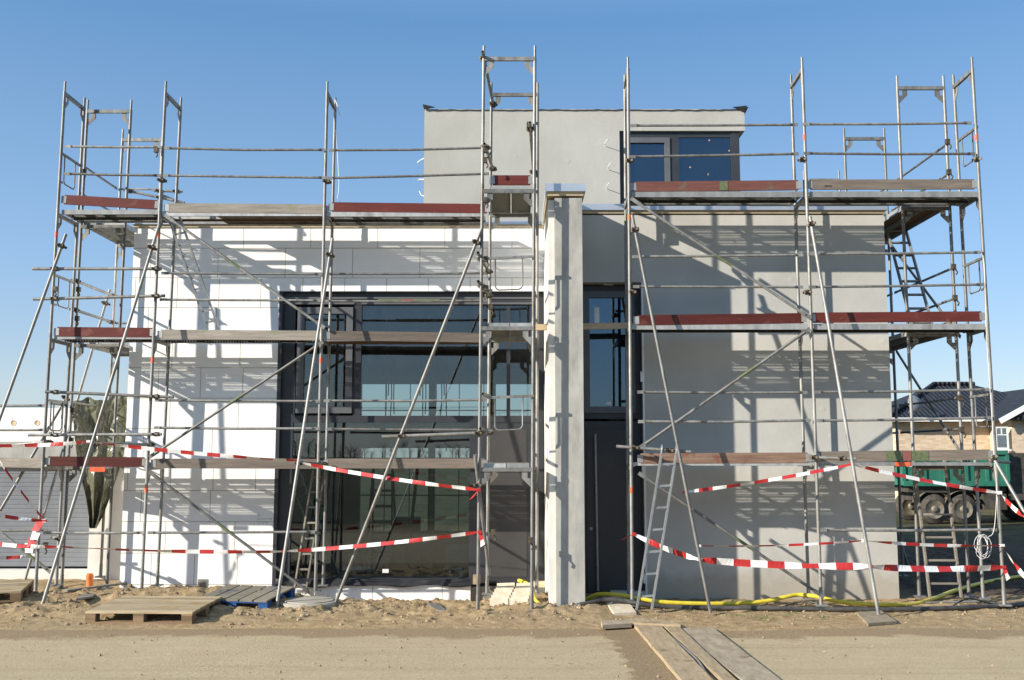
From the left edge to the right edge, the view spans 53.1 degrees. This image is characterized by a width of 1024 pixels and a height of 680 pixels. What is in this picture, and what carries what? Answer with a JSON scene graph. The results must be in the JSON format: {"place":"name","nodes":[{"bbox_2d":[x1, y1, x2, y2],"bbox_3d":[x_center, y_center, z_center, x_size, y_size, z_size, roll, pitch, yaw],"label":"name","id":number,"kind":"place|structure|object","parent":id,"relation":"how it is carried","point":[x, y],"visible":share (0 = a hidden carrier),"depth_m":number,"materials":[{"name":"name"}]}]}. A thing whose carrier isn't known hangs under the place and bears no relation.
{"place":"outdoors","nodes":[
{"label":"outdoors","id":0,"kind":"place"},
{"bbox_2d":[393,448,445,568],"bbox_3d":[-1.750,3.167,19.352,1.000,2.223,0.630,0,-6,0],"label":"building material","id":1,"kind":"object","parent":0,"point":[430,554],"visible":0.97,"depth_m":19.07,"materials":[{"name":"metal"}]},
{"bbox_2d":[0,628,1023,679],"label":"road","id":2,"kind":"structure","parent":0,"point":[179,654],"depth_m":11.26,"materials":[{"name":"beige sand"}]},
{"bbox_2d":[632,625,712,679],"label":"plank","id":3,"kind":"object","parent":2,"relation":"on","point":[677,659],"visible":0.91,"depth_m":11.03,"materials":[{"name":"brown wood"}]},
{"bbox_2d":[630,618,680,626],"bbox_3d":[1.820,3.596,13.040,0.690,0.040,0.370,-2,-7,15],"label":"plank","id":4,"kind":"object","parent":3,"relation":"on","point":[645,621],"visible":0.97,"depth_m":12.93,"materials":[{"name":"brown wood"}]},
{"bbox_2d":[671,635,707,673],"bbox_3d":[1.888,3.400,11.050,0.152,0.032,3.651,0,-6,0],"label":"cable","id":5,"kind":"object","parent":2,"relation":"on","point":[691,654],"visible":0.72,"depth_m":11.07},
{"bbox_2d":[663,626,735,679],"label":"plank","id":6,"kind":"object","parent":2,"relation":"on","point":[714,667],"visible":0.86,"depth_m":11.01,"materials":[{"name":"brown wood"}]},
{"bbox_2d":[680,627,779,679],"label":"plank","id":7,"kind":"object","parent":2,"relation":"on","point":[729,655],"visible":0.91,"depth_m":11.05,"materials":[{"name":"grey wood"}]},
{"bbox_2d":[0,458,1023,630],"bbox_3d":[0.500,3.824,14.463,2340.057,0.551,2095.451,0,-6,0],"label":"ground","id":8,"kind":"structure","parent":0,"point":[446,519],"depth_m":14.20,"materials":[{"name":"soil"}]},
{"bbox_2d":[0,579,33,602],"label":"pallet","id":9,"kind":"object","parent":8,"relation":"on","point":[18,590],"visible":1,"depth_m":14.60,"materials":[{"name":"brown wood"}]},
{"bbox_2d":[0,402,65,573],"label":"scaffold","id":10,"kind":"object","parent":8,"relation":"on","point":[21,464],"visible":0.73,"depth_m":15.96,"materials":[{"name":"metal"}]},
{"bbox_2d":[0,553,35,559],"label":"barrier tape","id":11,"kind":"object","parent":10,"relation":"attached to","point":[13,557],"visible":0.82,"depth_m":15.92,"materials":[{"name":"red plastic"}]},
{"bbox_2d":[0,408,125,579],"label":"garage","id":12,"kind":"structure","parent":8,"relation":"on","point":[17,503],"depth_m":18.34,"materials":[{"name":"paint"}]},
{"bbox_2d":[76,593,94,600],"bbox_3d":[-6.057,3.651,14.580,0.197,0.035,0.648,2,-7,-14],"label":"plank","id":13,"kind":"object","parent":8,"relation":"on","point":[85,596],"visible":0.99,"depth_m":14.48,"materials":[{"name":"grey wood"}]},
{"bbox_2d":[86,573,93,586],"bbox_3d":[-6.995,3.976,16.961,0.125,0.216,0.123,0,-6,0],"label":"drain pipe","id":14,"kind":"object","parent":8,"relation":"on","point":[89,578],"visible":0.91,"depth_m":16.92,"materials":[{"name":"orange plastic"}]},
{"bbox_2d":[0,100,184,588],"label":"scaffold","id":15,"kind":"object","parent":8,"relation":"on","point":[120,235],"visible":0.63,"depth_m":17.07,"materials":[{"name":"metal"}]},
{"bbox_2d":[73,396,126,527],"bbox_3d":[-7.147,2.119,17.846,0.951,2.329,0.477,0,-6,0],"label":"tarpaulin","id":16,"kind":"object","parent":15,"relation":"hanging from","point":[96,487],"visible":0.74,"depth_m":17.83,"materials":[{"name":"plastic"}]},
{"bbox_2d":[63,582,126,591],"bbox_3d":[-6.342,3.823,15.925,0.080,0.120,1.936,-1,-7,12],"label":"plank","id":17,"kind":"object","parent":8,"relation":"on","point":[96,586],"visible":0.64,"depth_m":15.67,"materials":[{"name":"grey wood"}]},
{"bbox_2d":[85,596,221,623],"bbox_3d":[-4.780,3.618,13.759,1.400,0.154,1.200,0,-4,2],"label":"pallet","id":18,"kind":"object","parent":8,"relation":"on","point":[141,609],"visible":0.98,"depth_m":13.47,"materials":[{"name":"brown wood"}]},
{"bbox_2d":[0,81,490,606],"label":"scaffold","id":19,"kind":"object","parent":8,"relation":"on","point":[346,213],"visible":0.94,"depth_m":15.95,"materials":[{"name":"metal"}]},
{"bbox_2d":[0,461,46,521],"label":"barrier tape","id":20,"kind":"object","parent":19,"relation":"attached to","point":[22,493],"visible":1,"depth_m":15.25,"materials":[{"name":"plastic"}]},
{"bbox_2d":[0,514,46,521],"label":"barrier tape","id":21,"kind":"object","parent":19,"relation":"attached to","point":[18,518],"visible":1,"depth_m":15.25,"materials":[{"name":"plastic"}]},
{"bbox_2d":[0,542,57,548],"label":"barrier tape","id":22,"kind":"object","parent":19,"relation":"attached to","point":[30,546],"visible":1,"depth_m":14.63,"materials":[{"name":"plastic"}]},
{"bbox_2d":[25,521,43,552],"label":"barrier tape","id":23,"kind":"object","parent":19,"relation":"attached to","point":[36,529],"visible":0.8,"depth_m":15.46,"materials":[{"name":"red plastic"}]},
{"bbox_2d":[0,441,85,446],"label":"barrier tape","id":24,"kind":"object","parent":19,"relation":"attached to","point":[44,444],"visible":1,"depth_m":15.06,"materials":[{"name":"plastic"}]},
{"bbox_2d":[58,545,282,553],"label":"barrier tape","id":25,"kind":"object","parent":19,"relation":"attached to","point":[219,551],"visible":1,"depth_m":14.56,"materials":[{"name":"red plastic"}]},
{"bbox_2d":[168,217,218,329],"bbox_3d":[-5.095,-1.069,16.398,0.849,1.794,0.129,3,-7,-22],"label":"ladder","id":26,"kind":"object","parent":19,"relation":"attached to","point":[189,276],"visible":0.85,"depth_m":16.38,"materials":[{"name":"metal"}]},
{"bbox_2d":[86,440,301,462],"bbox_3d":[-4.655,1.629,14.987,3.161,0.325,0.059,0,-6,1],"label":"barrier tape","id":27,"kind":"object","parent":19,"relation":"attached to","point":[183,451],"visible":1,"depth_m":14.98,"materials":[{"name":"plastic"}]},
{"bbox_2d":[334,97,339,201],"bbox_3d":[-2.901,-3.151,16.954,0.133,1.801,0.066,-2,-7,18],"label":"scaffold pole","id":28,"kind":"object","parent":19,"relation":"hanging from","point":[337,148],"visible":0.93,"depth_m":16.95,"materials":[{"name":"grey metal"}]},
{"bbox_2d":[203,584,294,608],"bbox_3d":[-3.801,3.691,14.672,1.080,0.154,0.900,-1,-1,13],"label":"pallet","id":29,"kind":"object","parent":8,"relation":"on","point":[235,595],"visible":0.77,"depth_m":14.57,"materials":[{"name":"blue paint"}]},
{"bbox_2d":[294,471,324,594],"bbox_3d":[-3.245,3.075,16.399,0.476,1.954,0.100,0,-6,0],"label":"ladder","id":30,"kind":"object","parent":8,"relation":"on","point":[304,525],"visible":0.81,"depth_m":16.37,"materials":[{"name":"metal"}]},
{"bbox_2d":[280,596,338,608],"bbox_3d":[-2.890,3.773,14.562,0.840,0.165,0.840,0,-6,0],"label":"manhole ring","id":31,"kind":"object","parent":8,"relation":"on","point":[309,601],"visible":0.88,"depth_m":14.37,"materials":[{"name":"concrete"}]},
{"bbox_2d":[361,448,468,458],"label":"trees","id":32,"kind":"object","parent":8,"relation":"on","point":[411,451],"visible":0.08,"depth_m":324.34,"materials":[{"name":"green plant"}]},
{"bbox_2d":[428,603,444,611],"bbox_3d":[-1.042,3.719,14.243,0.159,0.025,0.867,1,-7,-12],"label":"sheet","id":33,"kind":"object","parent":8,"relation":"on","point":[440,607],"visible":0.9,"depth_m":14.27,"materials":[{"name":"grey plastic"}]},
{"bbox_2d":[334,45,541,611],"bbox_3d":[-1.043,-0.212,15.121,2.988,8.070,1.866,0,-6,0],"label":"scaffold","id":34,"kind":"object","parent":8,"relation":"on","point":[512,195],"visible":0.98,"depth_m":14.68,"materials":[{"name":"metal"}]},
{"bbox_2d":[287,530,484,551],"bbox_3d":[-1.815,2.824,14.327,2.928,0.352,0.078,-1,-7,9],"label":"barrier tape","id":35,"kind":"object","parent":34,"relation":"attached to","point":[421,539],"visible":1,"depth_m":14.32,"materials":[{"name":"red plastic"}]},
{"bbox_2d":[302,462,480,498],"bbox_3d":[-1.794,1.994,14.543,2.806,0.529,0.118,-2,-7,15],"label":"barrier tape","id":36,"kind":"object","parent":34,"relation":"attached to","point":[418,482],"visible":1,"depth_m":14.54,"materials":[{"name":"plastic"}]},
{"bbox_2d":[490,597,507,605],"bbox_3d":[-0.181,3.756,14.464,0.273,0.208,0.272,0,-6,0],"label":"paving slab","id":37,"kind":"object","parent":8,"relation":"on","point":[495,601],"depth_m":14.51,"materials":[{"name":"white concrete"}]},
{"bbox_2d":[491,594,508,603],"bbox_3d":[-0.163,3.736,14.555,0.271,0.208,0.269,0,-6,0],"label":"paving slab","id":38,"kind":"object","parent":37,"relation":"on","point":[499,596],"depth_m":14.63,"materials":[{"name":"beige concrete"}]},
{"bbox_2d":[493,591,510,597],"bbox_3d":[-0.144,3.716,14.643,0.264,0.208,0.270,0,-6,0],"label":"paving slab","id":39,"kind":"object","parent":38,"relation":"on","point":[500,593],"depth_m":14.72,"materials":[{"name":"beige concrete"}]},
{"bbox_2d":[494,589,511,594],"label":"paving slab","id":40,"kind":"object","parent":39,"relation":"on","point":[502,590],"depth_m":14.82,"materials":[{"name":"beige concrete"}]},
{"bbox_2d":[496,586,513,591],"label":"paving slab","id":41,"kind":"object","parent":40,"relation":"on","point":[505,587],"depth_m":14.91,"materials":[{"name":"beige concrete"}]},
{"bbox_2d":[497,582,514,588],"bbox_3d":[-0.086,3.654,14.927,0.272,0.208,0.270,0,-6,0],"label":"paving slab","id":42,"kind":"object","parent":41,"relation":"on","point":[505,584],"depth_m":15.01,"materials":[{"name":"beige concrete"}]},
{"bbox_2d":[119,104,898,606],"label":"house","id":43,"kind":"structure","parent":8,"relation":"on","point":[581,392],"depth_m":16.54,"materials":[{"name":"white paint"}]},
{"bbox_2d":[293,469,339,574],"bbox_3d":[-3.385,3.077,17.339,1.005,2.011,0.126,2,-7,-18],"label":"ladder","id":44,"kind":"object","parent":43,"relation":"on","point":[320,526],"visible":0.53,"depth_m":17.32,"materials":[{"name":"metal"}]},
{"bbox_2d":[364,468,395,572],"bbox_3d":[-2.400,3.224,18.958,0.520,2.035,0.972,0,-6,0],"label":"step ladder","id":45,"kind":"object","parent":43,"relation":"on","point":[392,506],"visible":0.77,"depth_m":18.82,"materials":[{"name":"grey metal"}]},
{"bbox_2d":[383,306,395,450],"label":"hanging cables","id":46,"kind":"object","parent":43,"relation":"hanging from","point":[386,322],"visible":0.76,"depth_m":19.57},
{"bbox_2d":[272,291,544,585],"bbox_3d":[-1.665,1.583,16.846,4.390,4.789,0.246,0,-6,0],"label":"window","id":47,"kind":"structure","parent":43,"relation":"in","point":[285,411],"depth_m":16.86,"materials":[{"name":"black glass"}]},
{"bbox_2d":[419,306,431,450],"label":"hanging cables","id":48,"kind":"object","parent":43,"relation":"hanging from","point":[421,355],"visible":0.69,"depth_m":19.58,"materials":[{"name":"plastic"}]},
{"bbox_2d":[435,306,447,450],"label":"hanging cables","id":49,"kind":"object","parent":43,"relation":"hanging from","point":[440,356],"visible":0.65,"depth_m":19.56,"materials":[{"name":"plastic"}]},
{"bbox_2d":[473,574,475,583],"bbox_3d":[-0.566,3.823,16.360,0.112,0.136,0.170,0,-6,0],"label":"timber block","id":50,"kind":"object","parent":43,"relation":"attached to","point":[474,578],"depth_m":16.28,"materials":[{"name":"brown wood"}]},
{"bbox_2d":[480,422,530,582],"bbox_3d":[-0.095,2.646,16.726,0.910,2.590,0.066,0,-6,0],"label":"side door","id":51,"kind":"structure","parent":43,"relation":"in","point":[509,494],"depth_m":16.68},
{"bbox_2d":[534,581,544,586],"bbox_3d":[0.447,3.897,16.351,0.222,0.082,0.170,0,-6,0],"label":"timber block","id":52,"kind":"object","parent":43,"relation":"attached to","point":[541,583],"depth_m":16.27,"materials":[{"name":"beige wood"}]},
{"bbox_2d":[583,286,640,418],"bbox_3d":[1.525,0.188,16.125,0.990,2.100,0.110,0,-6,0],"label":"entrance window","id":53,"kind":"structure","parent":43,"relation":"in","point":[604,392],"depth_m":16.10,"materials":[{"name":"black glass"}]},
{"bbox_2d":[584,421,643,593],"bbox_3d":[1.525,2.607,15.804,0.990,2.700,0.168,0,-6,0],"label":"door","id":54,"kind":"structure","parent":43,"relation":"in","point":[604,463],"depth_m":15.81,"materials":[{"name":"metal"}]},
{"bbox_2d":[0,583,1023,679],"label":"gravel","id":55,"kind":"structure","parent":8,"relation":"on","point":[365,604],"depth_m":13.80,"materials":[{"name":"beige gravel"}]},
{"bbox_2d":[509,597,527,604],"bbox_3d":[0.095,3.755,14.461,0.268,0.208,0.266,0,-6,0],"label":"paving slab","id":56,"kind":"object","parent":8,"relation":"on","point":[517,600],"depth_m":14.52,"materials":[{"name":"beige concrete"}]},
{"bbox_2d":[511,594,528,600],"bbox_3d":[0.116,3.736,14.556,0.272,0.208,0.270,0,-6,0],"label":"paving slab","id":57,"kind":"object","parent":56,"relation":"on","point":[519,596],"depth_m":14.64,"materials":[{"name":"beige concrete"}]},
{"bbox_2d":[512,591,529,600],"bbox_3d":[0.137,3.716,14.644,0.265,0.208,0.268,0,-6,0],"label":"paving slab","id":58,"kind":"object","parent":57,"relation":"on","point":[518,593],"depth_m":14.72,"materials":[{"name":"beige concrete"}]},
{"bbox_2d":[514,589,529,591],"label":"paving slab","id":59,"kind":"object","parent":58,"relation":"on","point":[521,590],"depth_m":14.82,"materials":[{"name":"beige concrete"}]},
{"bbox_2d":[515,586,529,588],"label":"paving slab","id":60,"kind":"object","parent":59,"relation":"on","point":[522,587],"depth_m":14.91,"materials":[{"name":"beige concrete"}]},
{"bbox_2d":[516,583,534,593],"bbox_3d":[0.200,3.654,14.930,0.275,0.208,0.274,0,-6,0],"label":"paving slab","id":61,"kind":"object","parent":60,"relation":"on","point":[522,584],"depth_m":15.01,"materials":[{"name":"beige concrete"}]},
{"bbox_2d":[517,579,539,602],"bbox_3d":[0.306,3.708,14.925,0.155,0.301,1.392,2,-7,-15],"label":"hose","id":62,"kind":"object","parent":8,"relation":"on","point":[524,581],"visible":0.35,"depth_m":15.43,"materials":[{"name":"yellow plastic"}]},
{"bbox_2d":[601,619,631,628],"bbox_3d":[1.328,3.603,12.994,0.530,0.055,0.310,2,-7,-19],"label":"plank","id":63,"kind":"object","parent":8,"relation":"on","point":[611,624],"visible":1,"depth_m":12.88,"materials":[{"name":"brown wood"}]},
{"bbox_2d":[602,597,635,614],"bbox_3d":[1.505,3.734,14.371,0.333,0.100,1.138,0,-6,-2],"label":"plank","id":64,"kind":"object","parent":8,"relation":"on","point":[622,609],"visible":0.7,"depth_m":14.11,"materials":[{"name":"beige wood"}]},
{"bbox_2d":[635,444,676,609],"bbox_3d":[2.011,2.580,14.223,0.661,2.271,0.161,1,-7,-10],"label":"ladder","id":65,"kind":"object","parent":8,"relation":"on","point":[656,573],"visible":1,"depth_m":14.16,"materials":[{"name":"metal"}]},
{"bbox_2d":[672,607,832,621],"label":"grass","id":66,"kind":"structure","parent":8,"relation":"on","point":[789,612],"depth_m":13.69,"materials":[{"name":"green plant"}]},
{"bbox_2d":[573,597,1023,611],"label":"pipe","id":67,"kind":"object","parent":8,"relation":"on","point":[817,609],"visible":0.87,"depth_m":14.28,"materials":[{"name":"plastic"}]},
{"bbox_2d":[784,600,818,605],"bbox_3d":[4.005,3.737,14.478,0.638,0.080,0.207,2,-7,-16],"label":"cable","id":68,"kind":"object","parent":8,"relation":"on","point":[801,602],"visible":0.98,"depth_m":14.55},
{"bbox_2d":[585,575,1022,606],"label":"hose","id":69,"kind":"object","parent":8,"relation":"on","point":[769,600],"visible":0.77,"depth_m":14.73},
{"bbox_2d":[616,57,1023,614],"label":"scaffold","id":70,"kind":"object","parent":8,"relation":"on","point":[722,193],"visible":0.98,"depth_m":14.95,"materials":[{"name":"metal"}]},
{"bbox_2d":[536,323,627,330],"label":"timber beam","id":71,"kind":"structure","parent":70,"relation":"attached to","point":[589,326],"depth_m":15.46,"materials":[{"name":"brown wood"}]},
{"bbox_2d":[620,532,697,559],"bbox_3d":[2.088,2.895,14.368,1.148,0.363,0.130,-2,-7,16],"label":"barrier tape","id":72,"kind":"object","parent":70,"relation":"attached to","point":[653,543],"visible":0.84,"depth_m":14.34,"materials":[{"name":"red plastic"}]},
{"bbox_2d":[683,463,850,492],"bbox_3d":[3.561,1.963,14.370,2.455,0.472,0.082,0,-6,2],"label":"barrier tape","id":73,"kind":"object","parent":70,"relation":"attached to","point":[770,479],"visible":0.96,"depth_m":14.37,"materials":[{"name":"plastic"}]},
{"bbox_2d":[699,539,863,546],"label":"barrier tape","id":74,"kind":"object","parent":70,"relation":"attached to","point":[818,543],"visible":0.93,"depth_m":14.21,"materials":[{"name":"red plastic"}]},
{"bbox_2d":[702,558,872,569],"bbox_3d":[3.752,3.079,14.091,2.370,0.157,0.082,0,-6,3],"label":"barrier tape","id":75,"kind":"object","parent":70,"relation":"attached to","point":[780,564],"visible":0.92,"depth_m":14.10,"materials":[{"name":"plastic"}]},
{"bbox_2d":[850,464,996,492],"bbox_3d":[5.850,1.957,14.467,2.262,0.445,0.061,1,-6,-7],"label":"barrier tape","id":76,"kind":"object","parent":70,"relation":"attached to","point":[924,480],"visible":0.94,"depth_m":14.46,"materials":[{"name":"plastic"}]},
{"bbox_2d":[870,541,1004,546],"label":"barrier tape","id":77,"kind":"object","parent":70,"relation":"attached to","point":[928,544],"visible":0.93,"depth_m":14.32,"materials":[{"name":"red plastic"}]},
{"bbox_2d":[873,565,1009,580],"bbox_3d":[5.943,3.238,14.232,2.182,0.268,0.067,1,-7,-12],"label":"barrier tape","id":78,"kind":"object","parent":70,"relation":"attached to","point":[968,568],"visible":0.97,"depth_m":14.25,"materials":[{"name":"red plastic"}]},
{"bbox_2d":[974,255,996,558],"bbox_3d":[6.738,0.920,14.739,0.368,4.390,0.048,0,-6,0],"label":"cable coil","id":79,"kind":"object","parent":70,"relation":"hanging from","point":[993,451],"visible":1,"depth_m":14.62,"materials":[{"name":"plastic"}]},
{"bbox_2d":[997,491,1023,516],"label":"barrier tape","id":80,"kind":"object","parent":70,"relation":"attached to","point":[1012,506],"visible":1,"depth_m":14.24,"materials":[{"name":"red plastic"}]},
{"bbox_2d":[1003,548,1023,577],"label":"barrier tape","id":81,"kind":"object","parent":70,"relation":"attached to","point":[1020,572],"visible":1,"depth_m":13.93,"materials":[{"name":"red plastic"}]},
{"bbox_2d":[856,610,896,625],"bbox_3d":[4.818,3.679,13.555,0.397,0.040,1.161,-1,-7,10],"label":"plank","id":82,"kind":"object","parent":8,"relation":"on","point":[870,618],"visible":0.96,"depth_m":13.40,"materials":[{"name":"beige wood"}]},
{"bbox_2d":[803,75,978,603],"bbox_3d":[6.650,0.141,18.153,1.344,8.092,5.540,0,-6,0],"label":"scaffold","id":83,"kind":"object","parent":8,"relation":"on","point":[908,218],"visible":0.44,"depth_m":16.06,"materials":[{"name":"metal"}]},
{"bbox_2d":[886,228,933,323],"bbox_3d":[6.520,-1.052,16.824,0.348,2.036,1.496,-1,-6,6],"label":"ladder","id":84,"kind":"object","parent":83,"relation":"on","point":[919,281],"visible":0.73,"depth_m":16.84,"materials":[{"name":"metal"}]},
{"bbox_2d":[912,460,962,597],"bbox_3d":[6.305,2.789,15.183,0.595,2.004,0.160,0,-6,0],"label":"ladder","id":85,"kind":"object","parent":8,"relation":"on","point":[923,537],"visible":0.95,"depth_m":15.16,"materials":[{"name":"metal"}]},
{"bbox_2d":[891,382,1023,498],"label":"house","id":86,"kind":"structure","parent":8,"relation":"on","point":[1009,413],"depth_m":42.33,"materials":[{"name":"beige brick"}]},
{"bbox_2d":[908,395,922,412],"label":"satellite dish","id":87,"kind":"object","parent":86,"relation":"attached to","point":[917,408],"visible":0.52,"depth_m":41.52,"materials":[{"name":"metal"}]},
{"bbox_2d":[996,427,1010,450],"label":"window","id":88,"kind":"structure","parent":86,"relation":"in","point":[1002,436],"depth_m":40.38,"materials":[{"name":"white plastic"}]},
{"bbox_2d":[894,450,1023,523],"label":"truck","id":89,"kind":"object","parent":8,"relation":"on","point":[1013,470],"visible":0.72,"depth_m":32.73,"materials":[{"name":"green paint"}]},
{"bbox_2d":[952,598,998,605],"bbox_3d":[6.913,3.745,14.689,1.633,0.127,0.129,2,-7,-18],"label":"cable","id":90,"kind":"object","parent":8,"relation":"on","point":[973,599],"visible":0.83,"depth_m":14.58,"materials":[{"name":"black rubber"}]},
{"bbox_2d":[0,0,1023,457],"label":"sky","id":91,"kind":"structure","parent":0,"point":[247,74],"materials":[{"name":"blue"}]}
]}

